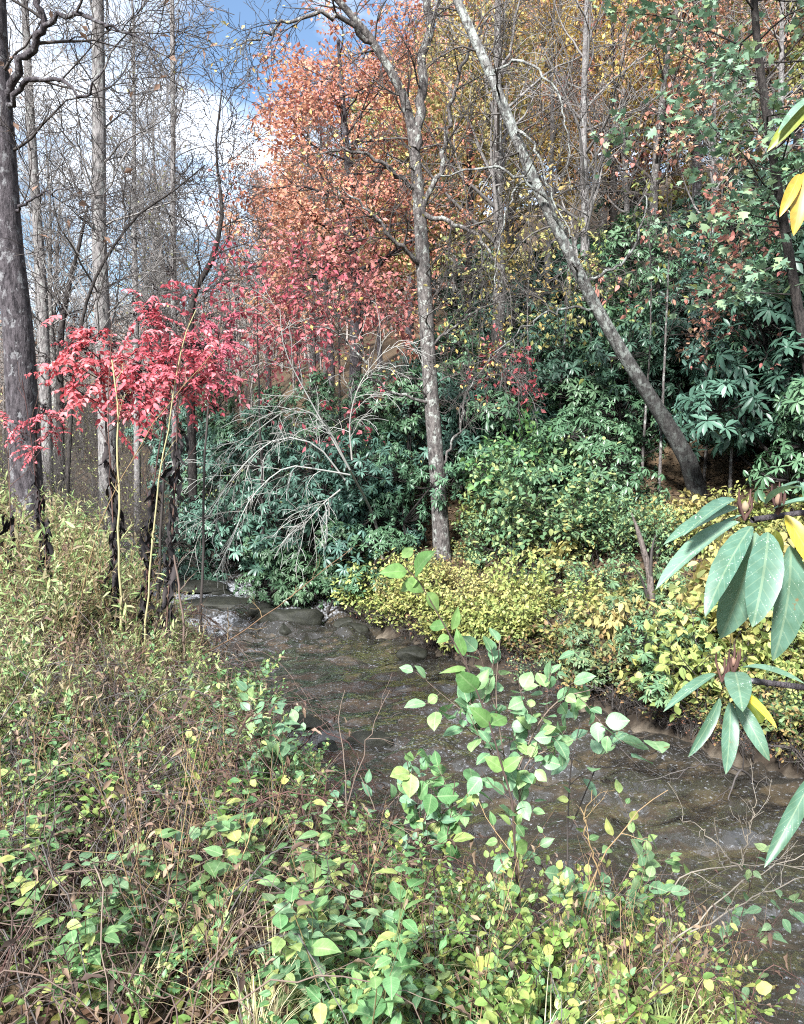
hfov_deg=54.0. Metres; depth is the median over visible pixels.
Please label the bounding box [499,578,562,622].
spicebush
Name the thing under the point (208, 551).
rhododendron
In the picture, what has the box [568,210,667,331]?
rhododendron
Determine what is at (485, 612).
spicebush
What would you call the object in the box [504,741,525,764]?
rock
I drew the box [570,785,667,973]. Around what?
bare shrub
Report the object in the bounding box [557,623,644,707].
rhododendron
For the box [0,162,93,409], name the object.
woodland tree
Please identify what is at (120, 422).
twiggy shrub
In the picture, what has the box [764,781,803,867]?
rhododendron
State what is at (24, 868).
bramble bush
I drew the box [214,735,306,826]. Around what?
weed plant
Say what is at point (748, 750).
bare shrub
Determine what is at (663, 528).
bank shrub
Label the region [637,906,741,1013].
dry plant
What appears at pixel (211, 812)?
dry plant
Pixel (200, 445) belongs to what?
rhododendron
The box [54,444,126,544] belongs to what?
twiggy shrub
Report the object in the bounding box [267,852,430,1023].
weed plant
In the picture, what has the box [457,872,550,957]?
grass tuft
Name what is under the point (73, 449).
twiggy shrub
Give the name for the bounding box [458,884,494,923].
weed plant
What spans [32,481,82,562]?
goldenrod plant
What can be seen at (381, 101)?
woodland tree
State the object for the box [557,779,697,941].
alder tree
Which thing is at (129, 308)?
woodland tree
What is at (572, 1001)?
honeysuckle bush
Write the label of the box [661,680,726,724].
bank shrub
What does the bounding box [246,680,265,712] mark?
weed plant
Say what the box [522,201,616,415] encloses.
sapling tree
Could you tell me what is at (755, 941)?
bramble bush
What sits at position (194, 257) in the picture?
woodland tree
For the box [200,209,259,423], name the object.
woodland tree
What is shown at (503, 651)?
bare shrub
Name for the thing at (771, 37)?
woodland tree
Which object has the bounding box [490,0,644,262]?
woodland tree
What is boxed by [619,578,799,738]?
spicebush
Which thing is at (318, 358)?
woodland tree
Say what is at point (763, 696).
bank shrub
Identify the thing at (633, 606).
bank shrub
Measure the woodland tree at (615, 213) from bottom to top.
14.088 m
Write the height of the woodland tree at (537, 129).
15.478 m
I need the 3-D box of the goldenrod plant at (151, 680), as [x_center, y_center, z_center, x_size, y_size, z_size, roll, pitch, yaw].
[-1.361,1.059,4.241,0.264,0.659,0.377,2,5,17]
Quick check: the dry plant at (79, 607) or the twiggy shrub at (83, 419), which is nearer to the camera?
the dry plant at (79, 607)
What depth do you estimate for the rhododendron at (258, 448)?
19.58 m
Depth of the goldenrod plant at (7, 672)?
3.67 m
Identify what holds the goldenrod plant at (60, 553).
on the ground
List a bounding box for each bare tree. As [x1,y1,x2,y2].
[0,0,131,518]
[0,164,146,514]
[12,0,230,566]
[20,0,225,528]
[52,131,217,540]
[56,0,294,550]
[93,28,292,564]
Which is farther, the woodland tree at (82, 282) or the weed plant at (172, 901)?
the woodland tree at (82, 282)
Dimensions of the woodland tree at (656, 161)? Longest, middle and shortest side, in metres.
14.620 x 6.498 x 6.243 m
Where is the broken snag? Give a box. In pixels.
[628,512,655,630]
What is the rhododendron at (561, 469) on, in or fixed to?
on the ground
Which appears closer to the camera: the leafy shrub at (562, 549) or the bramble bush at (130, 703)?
the bramble bush at (130, 703)
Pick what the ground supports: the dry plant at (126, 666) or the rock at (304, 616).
the dry plant at (126, 666)
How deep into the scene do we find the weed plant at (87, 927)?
2.07 m
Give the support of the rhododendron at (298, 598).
on the ground
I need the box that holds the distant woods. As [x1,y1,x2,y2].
[0,156,463,450]
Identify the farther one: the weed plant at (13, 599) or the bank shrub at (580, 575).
the bank shrub at (580, 575)
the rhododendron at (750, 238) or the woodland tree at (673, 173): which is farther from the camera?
the woodland tree at (673, 173)
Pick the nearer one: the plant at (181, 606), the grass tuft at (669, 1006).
the grass tuft at (669, 1006)
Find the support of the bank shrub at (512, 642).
on the ground
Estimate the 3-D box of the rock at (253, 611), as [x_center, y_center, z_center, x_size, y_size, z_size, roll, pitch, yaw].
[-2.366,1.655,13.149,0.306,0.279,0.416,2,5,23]
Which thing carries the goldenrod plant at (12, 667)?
on the ground
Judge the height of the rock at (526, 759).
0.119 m
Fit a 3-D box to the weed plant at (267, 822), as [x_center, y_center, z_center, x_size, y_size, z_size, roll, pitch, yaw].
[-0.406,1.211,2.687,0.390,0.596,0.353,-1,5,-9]
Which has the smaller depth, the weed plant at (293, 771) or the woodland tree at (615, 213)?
the weed plant at (293, 771)
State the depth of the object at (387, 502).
15.37 m
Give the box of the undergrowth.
[0,530,682,1023]
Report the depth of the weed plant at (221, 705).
4.07 m
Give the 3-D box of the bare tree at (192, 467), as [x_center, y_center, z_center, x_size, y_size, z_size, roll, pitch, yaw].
[-4.329,-4.037,16.562,4.110,11.446,3.372,-1,5,-8]
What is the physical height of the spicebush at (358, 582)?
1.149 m
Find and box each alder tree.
[221,681,306,801]
[323,754,476,884]
[378,547,527,944]
[388,748,493,915]
[399,628,629,939]
[545,831,689,967]
[551,704,669,959]
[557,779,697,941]
[716,843,803,1023]
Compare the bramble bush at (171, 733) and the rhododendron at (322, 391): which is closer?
the bramble bush at (171, 733)
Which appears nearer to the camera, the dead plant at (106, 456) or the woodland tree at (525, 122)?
the dead plant at (106, 456)
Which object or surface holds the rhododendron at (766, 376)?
on the ground
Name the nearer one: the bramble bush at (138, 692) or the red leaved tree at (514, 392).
the bramble bush at (138, 692)
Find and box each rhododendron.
[123,403,221,516]
[145,428,257,517]
[153,492,249,580]
[167,351,291,482]
[169,384,300,541]
[176,492,319,593]
[200,467,386,575]
[213,402,355,529]
[217,422,304,484]
[233,535,315,608]
[247,369,343,480]
[256,368,401,544]
[271,521,363,621]
[280,430,425,575]
[294,442,465,558]
[300,410,444,515]
[308,526,434,615]
[320,382,418,446]
[353,365,474,531]
[383,330,464,388]
[389,366,517,503]
[394,336,493,472]
[395,268,552,391]
[409,369,566,496]
[433,274,563,331]
[435,310,565,444]
[440,232,527,309]
[448,388,574,488]
[463,439,620,527]
[469,359,602,447]
[479,306,571,366]
[483,226,595,340]
[486,233,617,343]
[498,412,669,516]
[510,305,598,426]
[514,375,666,461]
[530,244,701,414]
[532,224,667,288]
[532,301,647,369]
[532,314,681,437]
[545,385,686,476]
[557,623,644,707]
[567,294,713,422]
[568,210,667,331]
[570,203,662,306]
[593,180,722,274]
[598,210,715,302]
[598,232,734,434]
[600,551,700,625]
[613,602,724,721]
[632,216,766,299]
[644,229,722,337]
[644,266,743,393]
[648,151,803,349]
[652,304,791,465]
[656,477,803,659]
[663,643,803,773]
[671,211,803,278]
[675,157,794,254]
[675,281,803,485]
[677,295,803,476]
[688,238,803,463]
[696,216,803,345]
[705,224,803,463]
[709,606,803,658]
[711,281,803,449]
[739,187,789,252]
[743,378,803,520]
[747,363,803,468]
[764,410,803,494]
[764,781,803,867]
[767,99,803,235]
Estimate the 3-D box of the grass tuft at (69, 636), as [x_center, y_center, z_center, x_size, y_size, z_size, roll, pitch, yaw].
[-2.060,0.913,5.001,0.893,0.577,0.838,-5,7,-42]
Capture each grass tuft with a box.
[0,644,105,752]
[0,668,94,764]
[0,704,23,783]
[3,632,96,738]
[3,760,48,822]
[5,607,118,677]
[16,816,153,955]
[24,725,102,817]
[66,797,118,853]
[79,891,209,1018]
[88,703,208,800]
[91,824,211,918]
[92,685,179,751]
[121,729,230,820]
[123,801,339,927]
[127,715,266,769]
[129,628,235,679]
[139,944,352,1023]
[159,872,268,978]
[163,853,257,963]
[170,898,373,1023]
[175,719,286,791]
[229,875,336,964]
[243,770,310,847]
[336,918,467,1023]
[352,877,436,958]
[452,961,624,1023]
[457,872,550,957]
[474,941,603,1022]
[475,915,590,991]
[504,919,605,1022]
[565,944,695,1023]
[582,953,762,1023]
[592,952,725,1023]
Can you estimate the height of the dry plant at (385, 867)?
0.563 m
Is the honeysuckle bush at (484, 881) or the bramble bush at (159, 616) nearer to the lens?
the honeysuckle bush at (484, 881)
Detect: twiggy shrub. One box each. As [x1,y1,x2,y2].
[0,384,64,451]
[0,403,121,541]
[0,417,53,516]
[0,421,44,502]
[0,445,61,508]
[1,427,96,494]
[39,372,115,464]
[39,396,97,498]
[48,451,136,544]
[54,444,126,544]
[59,450,160,556]
[65,404,133,500]
[66,376,125,455]
[85,376,148,452]
[85,419,156,518]
[93,463,196,587]
[118,398,167,501]
[121,386,201,464]
[125,456,182,547]
[125,492,189,570]
[147,426,221,514]
[168,358,234,421]
[168,452,242,553]
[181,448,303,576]
[184,340,253,425]
[201,413,321,507]
[219,364,272,421]
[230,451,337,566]
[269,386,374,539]
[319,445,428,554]
[357,387,442,525]
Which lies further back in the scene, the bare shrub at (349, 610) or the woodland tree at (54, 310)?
the woodland tree at (54, 310)
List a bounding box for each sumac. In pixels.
[0,402,72,579]
[26,304,164,622]
[71,266,249,628]
[184,296,250,661]
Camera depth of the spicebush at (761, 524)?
11.05 m
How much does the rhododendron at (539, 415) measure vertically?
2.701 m
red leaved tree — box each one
[129,226,395,599]
[233,210,419,451]
[456,323,548,462]
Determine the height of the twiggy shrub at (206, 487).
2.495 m
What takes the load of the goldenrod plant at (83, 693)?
on the ground
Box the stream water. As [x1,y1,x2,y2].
[94,537,794,861]
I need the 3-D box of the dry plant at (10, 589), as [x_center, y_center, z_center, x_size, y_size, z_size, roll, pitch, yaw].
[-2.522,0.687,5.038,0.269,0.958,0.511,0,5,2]
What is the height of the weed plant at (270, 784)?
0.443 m
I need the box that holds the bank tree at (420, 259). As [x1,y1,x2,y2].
[203,0,569,564]
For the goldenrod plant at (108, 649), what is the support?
on the ground
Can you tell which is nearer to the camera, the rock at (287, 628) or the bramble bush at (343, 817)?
the bramble bush at (343, 817)
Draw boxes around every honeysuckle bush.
[41,727,289,869]
[161,727,249,821]
[308,809,470,950]
[353,832,508,973]
[408,860,771,1023]
[435,866,528,910]
[440,886,548,1023]
[442,863,671,983]
[467,855,549,939]
[488,907,633,973]
[495,831,663,1023]
[495,863,741,1023]
[518,883,636,995]
[555,917,727,1010]
[588,964,799,1023]
[594,941,746,1023]
[595,905,732,1023]
[628,924,756,1022]
[647,911,776,1023]
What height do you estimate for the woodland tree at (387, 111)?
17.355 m
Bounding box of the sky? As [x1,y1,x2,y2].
[0,0,803,382]
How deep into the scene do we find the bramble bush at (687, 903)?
3.03 m
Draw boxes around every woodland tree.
[0,88,117,470]
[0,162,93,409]
[20,138,111,364]
[64,325,93,456]
[66,296,93,429]
[67,267,94,402]
[75,67,206,471]
[92,271,127,363]
[107,61,242,438]
[109,167,206,472]
[118,163,206,437]
[127,240,183,360]
[164,233,206,366]
[177,220,221,321]
[191,199,247,360]
[200,134,309,402]
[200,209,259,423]
[203,41,433,402]
[229,165,303,416]
[246,137,346,389]
[261,52,376,412]
[267,128,380,363]
[277,37,399,352]
[298,159,347,377]
[313,93,464,378]
[333,33,489,343]
[342,0,580,354]
[345,30,418,303]
[351,15,530,330]
[353,0,546,357]
[366,0,625,381]
[378,0,672,324]
[405,0,539,268]
[422,24,491,298]
[427,0,604,239]
[462,0,650,210]
[474,0,621,340]
[482,0,701,352]
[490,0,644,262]
[508,0,741,257]
[536,5,683,229]
[543,0,778,204]
[545,23,645,233]
[549,0,707,244]
[551,0,650,241]
[554,0,802,314]
[559,0,803,234]
[590,23,702,204]
[598,2,724,200]
[633,0,795,272]
[642,0,661,203]
[651,1,802,216]
[671,0,803,195]
[671,18,724,205]
[673,0,803,219]
[707,0,803,175]
[718,0,803,158]
[721,77,800,180]
[746,0,803,174]
[755,3,793,182]
[769,6,800,174]
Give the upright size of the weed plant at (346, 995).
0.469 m
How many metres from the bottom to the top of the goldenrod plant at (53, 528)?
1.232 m
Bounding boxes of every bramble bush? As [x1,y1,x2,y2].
[0,550,246,695]
[0,599,159,687]
[0,599,186,729]
[0,620,304,872]
[0,630,319,850]
[0,648,288,808]
[0,649,315,987]
[0,650,163,786]
[0,671,216,870]
[0,697,382,993]
[0,699,358,976]
[0,705,232,922]
[0,713,282,976]
[0,716,423,1023]
[0,725,387,1023]
[0,732,299,981]
[0,774,283,1023]
[0,784,275,1023]
[0,784,402,1023]
[0,788,471,1023]
[1,610,185,675]
[1,627,293,766]
[1,639,299,875]
[1,659,283,832]
[2,567,161,688]
[2,620,276,784]
[2,648,287,779]
[3,600,233,691]
[3,697,333,910]
[3,705,300,844]
[8,826,402,1023]
[14,620,181,666]
[41,648,349,778]
[41,692,349,878]
[42,581,257,661]
[52,757,496,1023]
[55,769,423,1023]
[57,659,250,720]
[81,598,201,652]
[93,595,298,689]
[95,766,488,968]
[191,783,430,927]
[218,832,803,1023]
[283,804,382,863]
[310,855,545,1023]
[379,838,747,1010]
[385,851,547,950]
[402,816,795,1023]
[412,858,664,995]
[418,838,803,1023]
[435,851,640,965]
[446,861,627,961]
[473,874,769,1023]
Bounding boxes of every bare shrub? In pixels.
[196,786,351,1017]
[215,778,470,915]
[240,675,398,851]
[336,600,371,622]
[347,606,390,628]
[361,598,414,626]
[369,608,413,631]
[388,602,427,638]
[395,617,447,649]
[411,617,464,649]
[442,634,484,664]
[474,647,514,663]
[496,634,545,664]
[500,653,543,683]
[513,655,561,689]
[534,668,595,706]
[567,685,607,705]
[569,680,642,716]
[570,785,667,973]
[613,690,696,728]
[631,690,782,839]
[633,704,714,737]
[646,759,803,976]
[683,710,767,744]
[712,721,771,761]
[764,700,802,767]
[765,727,803,769]
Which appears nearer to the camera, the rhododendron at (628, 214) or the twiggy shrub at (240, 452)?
the twiggy shrub at (240, 452)
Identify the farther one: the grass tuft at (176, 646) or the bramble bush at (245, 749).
the grass tuft at (176, 646)
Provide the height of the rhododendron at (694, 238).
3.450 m
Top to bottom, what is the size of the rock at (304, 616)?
0.428 m
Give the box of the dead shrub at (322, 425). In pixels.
[157,283,443,593]
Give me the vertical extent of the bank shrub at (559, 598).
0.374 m
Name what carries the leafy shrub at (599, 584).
on the ground
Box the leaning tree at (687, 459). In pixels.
[393,0,710,506]
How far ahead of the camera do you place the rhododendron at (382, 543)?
13.22 m
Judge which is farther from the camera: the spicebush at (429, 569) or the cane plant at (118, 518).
the spicebush at (429, 569)
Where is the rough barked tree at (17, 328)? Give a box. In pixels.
[0,0,234,583]
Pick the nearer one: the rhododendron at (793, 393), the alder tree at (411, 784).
the alder tree at (411, 784)
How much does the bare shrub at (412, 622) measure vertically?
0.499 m
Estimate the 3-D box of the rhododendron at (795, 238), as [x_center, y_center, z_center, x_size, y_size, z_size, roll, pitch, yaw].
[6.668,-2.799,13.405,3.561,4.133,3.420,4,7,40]
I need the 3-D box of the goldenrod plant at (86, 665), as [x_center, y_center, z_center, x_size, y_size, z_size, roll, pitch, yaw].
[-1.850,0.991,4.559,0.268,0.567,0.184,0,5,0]
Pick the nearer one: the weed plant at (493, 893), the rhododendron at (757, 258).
the weed plant at (493, 893)
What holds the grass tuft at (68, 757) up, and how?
on the ground
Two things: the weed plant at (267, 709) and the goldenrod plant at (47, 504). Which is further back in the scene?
the goldenrod plant at (47, 504)
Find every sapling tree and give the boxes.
[434,214,547,478]
[461,156,598,435]
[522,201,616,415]
[564,230,644,374]
[579,163,730,478]
[590,70,765,504]
[653,113,775,480]
[687,182,798,496]
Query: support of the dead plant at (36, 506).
on the ground
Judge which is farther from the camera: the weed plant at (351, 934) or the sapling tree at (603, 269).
the sapling tree at (603, 269)
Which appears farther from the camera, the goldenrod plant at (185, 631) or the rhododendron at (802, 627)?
the rhododendron at (802, 627)
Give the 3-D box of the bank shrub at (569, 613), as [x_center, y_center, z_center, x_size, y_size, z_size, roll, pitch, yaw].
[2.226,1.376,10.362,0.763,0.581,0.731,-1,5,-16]
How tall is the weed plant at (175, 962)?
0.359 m
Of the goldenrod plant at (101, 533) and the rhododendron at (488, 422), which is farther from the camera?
the rhododendron at (488, 422)
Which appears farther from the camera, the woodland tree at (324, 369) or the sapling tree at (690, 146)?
the woodland tree at (324, 369)
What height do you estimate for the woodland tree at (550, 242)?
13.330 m
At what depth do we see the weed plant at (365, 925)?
2.04 m
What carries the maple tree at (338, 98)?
on the ground
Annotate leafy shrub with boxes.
[441,497,509,563]
[457,396,583,542]
[461,439,549,566]
[468,421,577,572]
[469,453,616,575]
[511,416,585,507]
[522,519,605,581]
[529,448,635,554]
[538,411,641,508]
[551,474,644,565]
[566,586,643,650]
[584,562,636,613]
[591,485,659,566]
[614,487,683,565]
[615,582,669,626]
[646,573,755,663]
[650,486,726,528]
[652,584,803,675]
[661,559,705,613]
[676,515,794,627]
[683,522,756,622]
[688,587,803,691]
[689,515,772,562]
[780,490,803,522]
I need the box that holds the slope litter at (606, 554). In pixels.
[327,346,803,721]
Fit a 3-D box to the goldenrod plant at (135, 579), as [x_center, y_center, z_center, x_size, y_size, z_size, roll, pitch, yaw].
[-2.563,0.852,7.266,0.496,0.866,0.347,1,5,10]
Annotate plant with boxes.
[0,423,48,623]
[0,469,8,546]
[0,478,47,519]
[0,482,71,604]
[0,483,36,618]
[0,486,64,586]
[0,491,17,548]
[0,503,41,589]
[0,506,24,604]
[0,520,83,608]
[0,530,18,605]
[0,546,26,646]
[0,547,69,634]
[0,556,73,659]
[0,559,88,658]
[0,561,35,642]
[0,565,79,653]
[0,580,55,682]
[0,585,88,696]
[0,589,18,662]
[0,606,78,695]
[0,609,54,710]
[0,611,39,717]
[0,615,58,741]
[0,632,26,737]
[0,636,62,708]
[0,639,64,776]
[0,640,87,723]
[0,643,15,738]
[0,681,67,847]
[0,685,85,811]
[0,697,73,813]
[0,774,96,887]
[0,804,69,958]
[0,822,37,907]
[0,822,64,927]
[0,830,139,1009]
[1,487,77,597]
[1,529,74,625]
[1,530,75,607]
[1,580,68,659]
[1,717,139,842]
[1,758,81,839]
[2,362,58,592]
[2,497,93,652]
[2,583,91,674]
[3,815,52,908]
[4,664,101,801]
[6,653,79,749]
[6,742,102,810]
[8,486,32,552]
[9,500,133,665]
[9,558,74,653]
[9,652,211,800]
[11,502,71,587]
[14,687,129,759]
[15,490,97,581]
[19,500,98,606]
[19,622,91,772]
[19,710,116,794]
[20,710,213,825]
[24,530,83,594]
[29,546,94,654]
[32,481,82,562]
[33,524,96,599]
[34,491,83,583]
[35,620,164,685]
[36,599,135,672]
[36,635,104,721]
[38,496,107,608]
[39,596,105,671]
[39,638,112,690]
[40,628,88,767]
[41,549,113,671]
[45,483,57,513]
[45,493,72,541]
[45,506,72,554]
[48,856,208,1018]
[49,484,68,560]
[50,485,75,539]
[50,653,88,698]
[51,497,128,637]
[51,503,104,575]
[53,528,102,580]
[54,498,128,624]
[56,628,102,662]
[57,487,137,632]
[58,640,91,683]
[60,502,100,554]
[60,666,106,724]
[60,728,146,840]
[61,637,102,697]
[61,820,217,983]
[63,521,132,635]
[63,690,220,977]
[64,500,132,643]
[64,551,108,653]
[65,507,155,631]
[65,666,99,726]
[66,514,132,636]
[67,655,166,809]
[69,685,217,940]
[70,522,158,651]
[71,645,125,704]
[71,647,243,747]
[72,350,221,650]
[72,658,132,761]
[77,517,109,555]
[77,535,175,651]
[77,684,199,785]
[78,500,93,548]
[83,552,156,639]
[85,526,166,655]
[85,706,139,755]
[87,614,131,660]
[88,628,132,688]
[88,633,135,697]
[88,814,227,965]
[89,532,133,576]
[89,612,164,707]
[90,301,139,639]
[91,630,137,714]
[93,625,137,675]
[96,736,176,828]
[101,621,159,712]
[102,577,142,632]
[102,615,147,704]
[102,724,281,852]
[108,675,298,774]
[109,528,144,616]
[110,562,143,623]
[111,360,133,660]
[112,550,176,667]
[116,656,191,748]
[120,652,179,730]
[122,738,156,782]
[123,617,176,686]
[125,552,175,630]
[125,637,252,726]
[126,638,235,708]
[131,616,180,682]
[134,311,200,663]
[135,587,181,630]
[135,658,214,750]
[138,612,180,664]
[138,812,264,963]
[140,614,198,692]
[141,682,297,947]
[142,576,191,684]
[143,548,351,675]
[144,310,195,651]
[144,698,229,762]
[144,771,259,1023]
[148,622,212,710]
[151,314,205,655]
[151,597,205,658]
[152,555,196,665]
[153,588,196,616]
[153,621,214,687]
[154,605,204,670]
[155,744,274,812]
[157,743,314,873]
[158,606,196,657]
[165,692,250,768]
[165,727,291,814]
[167,626,212,678]
[170,626,227,710]
[174,706,242,800]
[175,575,203,644]
[177,619,230,702]
[177,627,214,703]
[177,646,231,736]
[186,638,287,708]
[193,899,421,1023]
[196,633,236,680]
[196,725,310,808]
[198,680,272,757]
[200,627,222,666]
[200,699,285,766]
[202,653,276,693]
[202,799,358,942]
[203,691,260,727]
[204,653,257,825]
[208,742,302,785]
[209,788,295,883]
[210,662,256,694]
[211,699,246,743]
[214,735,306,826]
[214,787,277,844]
[217,700,319,800]
[218,666,267,724]
[225,739,285,798]
[226,777,341,914]
[230,659,286,714]
[232,698,283,728]
[232,737,337,846]
[233,705,301,777]
[233,731,298,821]
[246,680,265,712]
[253,893,400,1021]
[254,890,411,1023]
[257,894,352,989]
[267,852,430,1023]
[273,802,407,1006]
[278,708,332,784]
[283,758,327,831]
[284,803,371,894]
[292,780,328,846]
[296,798,369,849]
[310,792,459,948]
[311,814,375,932]
[312,905,430,1023]
[319,855,568,1023]
[335,812,406,950]
[346,890,450,1023]
[353,846,416,920]
[356,839,411,905]
[379,848,519,970]
[399,812,552,1023]
[411,862,637,1023]
[420,866,499,937]
[422,913,593,1015]
[432,850,473,928]
[432,922,571,1023]
[436,915,624,1023]
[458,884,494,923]
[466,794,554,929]
[479,837,502,923]
[489,876,513,926]
[531,836,614,1007]
[531,869,757,1016]
[565,870,645,1023]
[590,873,660,1023]
[603,847,721,1023]
[621,887,706,997]
[628,938,733,1023]
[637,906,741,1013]
[639,883,741,1023]
[657,896,768,1021]
[658,898,768,1023]
[666,890,732,1023]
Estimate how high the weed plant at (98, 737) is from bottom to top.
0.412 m
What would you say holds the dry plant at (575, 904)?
on the ground
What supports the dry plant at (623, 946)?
on the ground
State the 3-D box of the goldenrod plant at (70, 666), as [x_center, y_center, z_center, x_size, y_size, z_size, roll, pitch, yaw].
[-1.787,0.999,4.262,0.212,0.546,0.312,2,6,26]
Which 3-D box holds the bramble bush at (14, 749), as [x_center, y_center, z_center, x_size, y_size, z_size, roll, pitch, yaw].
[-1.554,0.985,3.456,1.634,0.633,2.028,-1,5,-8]
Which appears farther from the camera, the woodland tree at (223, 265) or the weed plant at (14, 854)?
the woodland tree at (223, 265)
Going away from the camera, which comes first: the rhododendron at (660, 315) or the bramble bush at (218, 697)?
the bramble bush at (218, 697)
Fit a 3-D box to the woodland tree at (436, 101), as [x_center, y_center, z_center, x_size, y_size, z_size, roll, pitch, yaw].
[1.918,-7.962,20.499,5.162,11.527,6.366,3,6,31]
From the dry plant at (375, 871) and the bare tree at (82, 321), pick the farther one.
the bare tree at (82, 321)
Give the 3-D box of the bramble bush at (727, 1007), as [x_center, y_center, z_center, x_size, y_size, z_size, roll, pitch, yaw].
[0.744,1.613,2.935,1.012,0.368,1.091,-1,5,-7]
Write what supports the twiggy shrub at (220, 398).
on the ground
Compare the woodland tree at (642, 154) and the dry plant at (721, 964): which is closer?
the dry plant at (721, 964)
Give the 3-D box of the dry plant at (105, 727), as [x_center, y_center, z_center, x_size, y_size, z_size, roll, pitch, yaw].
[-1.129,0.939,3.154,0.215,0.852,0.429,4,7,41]
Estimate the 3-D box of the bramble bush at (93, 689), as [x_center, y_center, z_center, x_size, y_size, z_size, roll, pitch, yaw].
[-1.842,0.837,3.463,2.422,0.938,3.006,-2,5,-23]
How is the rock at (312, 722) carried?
on the ground
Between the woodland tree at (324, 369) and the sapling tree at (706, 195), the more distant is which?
the woodland tree at (324, 369)
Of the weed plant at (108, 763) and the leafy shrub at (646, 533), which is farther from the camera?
the leafy shrub at (646, 533)
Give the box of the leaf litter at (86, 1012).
[0,534,637,1023]
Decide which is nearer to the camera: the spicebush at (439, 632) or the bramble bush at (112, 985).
the bramble bush at (112, 985)
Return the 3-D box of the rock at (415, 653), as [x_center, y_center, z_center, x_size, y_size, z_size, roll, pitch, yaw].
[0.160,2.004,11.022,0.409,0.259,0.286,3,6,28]
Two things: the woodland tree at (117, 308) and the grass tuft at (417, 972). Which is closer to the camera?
the grass tuft at (417, 972)
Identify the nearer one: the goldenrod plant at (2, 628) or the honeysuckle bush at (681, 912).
the honeysuckle bush at (681, 912)
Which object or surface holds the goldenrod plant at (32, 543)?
on the ground
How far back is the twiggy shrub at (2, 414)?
27.74 m
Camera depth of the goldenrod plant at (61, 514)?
11.43 m
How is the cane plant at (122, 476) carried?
on the ground
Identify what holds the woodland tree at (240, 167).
on the ground
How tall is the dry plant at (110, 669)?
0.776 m
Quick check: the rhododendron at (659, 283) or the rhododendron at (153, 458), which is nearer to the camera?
the rhododendron at (659, 283)
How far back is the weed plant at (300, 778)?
3.16 m
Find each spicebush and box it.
[324,569,388,617]
[340,554,398,624]
[354,591,397,626]
[365,564,428,620]
[373,547,444,617]
[377,589,441,639]
[386,558,438,593]
[387,571,471,629]
[407,605,488,655]
[412,579,466,646]
[421,547,480,597]
[434,564,522,627]
[450,479,501,537]
[452,583,502,652]
[453,561,503,600]
[454,594,532,645]
[470,591,544,654]
[479,542,560,610]
[483,572,549,601]
[494,590,555,647]
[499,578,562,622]
[557,575,620,629]
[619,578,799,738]
[665,503,724,562]
[684,602,799,659]
[696,549,714,571]
[707,478,776,533]
[732,500,788,533]
[740,627,803,703]
[760,493,803,559]
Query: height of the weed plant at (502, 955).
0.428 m
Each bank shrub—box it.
[396,545,462,589]
[402,543,442,565]
[431,580,455,591]
[450,536,485,557]
[463,548,496,571]
[503,629,562,669]
[506,656,543,690]
[508,554,564,602]
[525,608,604,657]
[530,643,567,680]
[539,591,573,614]
[543,592,592,628]
[546,630,609,670]
[554,547,634,597]
[555,557,607,585]
[559,639,599,681]
[560,666,607,701]
[562,612,677,707]
[569,652,632,697]
[585,640,660,704]
[596,591,675,644]
[605,663,642,691]
[606,504,702,559]
[607,631,691,703]
[611,482,651,514]
[614,504,667,548]
[617,678,676,722]
[625,574,664,599]
[639,594,673,628]
[646,501,674,523]
[650,651,718,709]
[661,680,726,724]
[686,702,746,746]
[705,651,803,738]
[734,691,803,740]
[754,691,803,737]
[755,680,803,755]
[765,701,803,773]
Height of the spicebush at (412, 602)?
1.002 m
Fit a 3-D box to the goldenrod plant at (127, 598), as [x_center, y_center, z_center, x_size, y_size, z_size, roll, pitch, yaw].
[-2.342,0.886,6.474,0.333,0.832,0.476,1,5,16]
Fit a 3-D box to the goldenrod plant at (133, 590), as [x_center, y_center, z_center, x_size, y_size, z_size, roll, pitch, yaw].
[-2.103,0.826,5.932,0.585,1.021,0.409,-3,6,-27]
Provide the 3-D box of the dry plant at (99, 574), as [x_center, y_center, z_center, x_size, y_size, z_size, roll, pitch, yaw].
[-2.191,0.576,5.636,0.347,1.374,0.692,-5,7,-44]
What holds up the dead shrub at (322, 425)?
on the ground
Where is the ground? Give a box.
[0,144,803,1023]
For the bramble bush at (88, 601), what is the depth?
4.92 m
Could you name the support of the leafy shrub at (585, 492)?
on the ground
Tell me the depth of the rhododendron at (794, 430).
10.95 m
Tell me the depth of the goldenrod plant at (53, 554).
5.16 m
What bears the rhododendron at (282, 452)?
on the ground
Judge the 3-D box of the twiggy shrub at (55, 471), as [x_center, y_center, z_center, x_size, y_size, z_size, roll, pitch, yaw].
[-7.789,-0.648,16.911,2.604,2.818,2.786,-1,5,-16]
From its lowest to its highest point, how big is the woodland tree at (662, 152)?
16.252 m
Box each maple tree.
[196,0,488,446]
[564,0,803,375]
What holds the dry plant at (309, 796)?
on the ground
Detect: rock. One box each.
[156,579,227,592]
[181,590,233,598]
[184,596,266,610]
[207,567,221,574]
[213,610,259,626]
[233,576,248,589]
[247,603,271,617]
[252,608,324,631]
[276,621,297,637]
[282,714,332,739]
[317,739,337,757]
[332,622,369,641]
[332,678,344,683]
[333,617,356,628]
[347,731,393,749]
[350,662,372,673]
[367,708,402,727]
[371,650,381,656]
[380,677,404,691]
[396,646,427,663]
[417,752,432,765]
[473,745,496,753]
[486,708,502,712]
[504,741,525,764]
[518,753,531,762]
[548,814,580,835]
[790,836,803,853]
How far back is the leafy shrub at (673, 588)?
8.60 m
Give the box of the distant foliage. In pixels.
[0,188,485,428]
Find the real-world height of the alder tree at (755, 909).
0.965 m
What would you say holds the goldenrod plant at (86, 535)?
on the ground

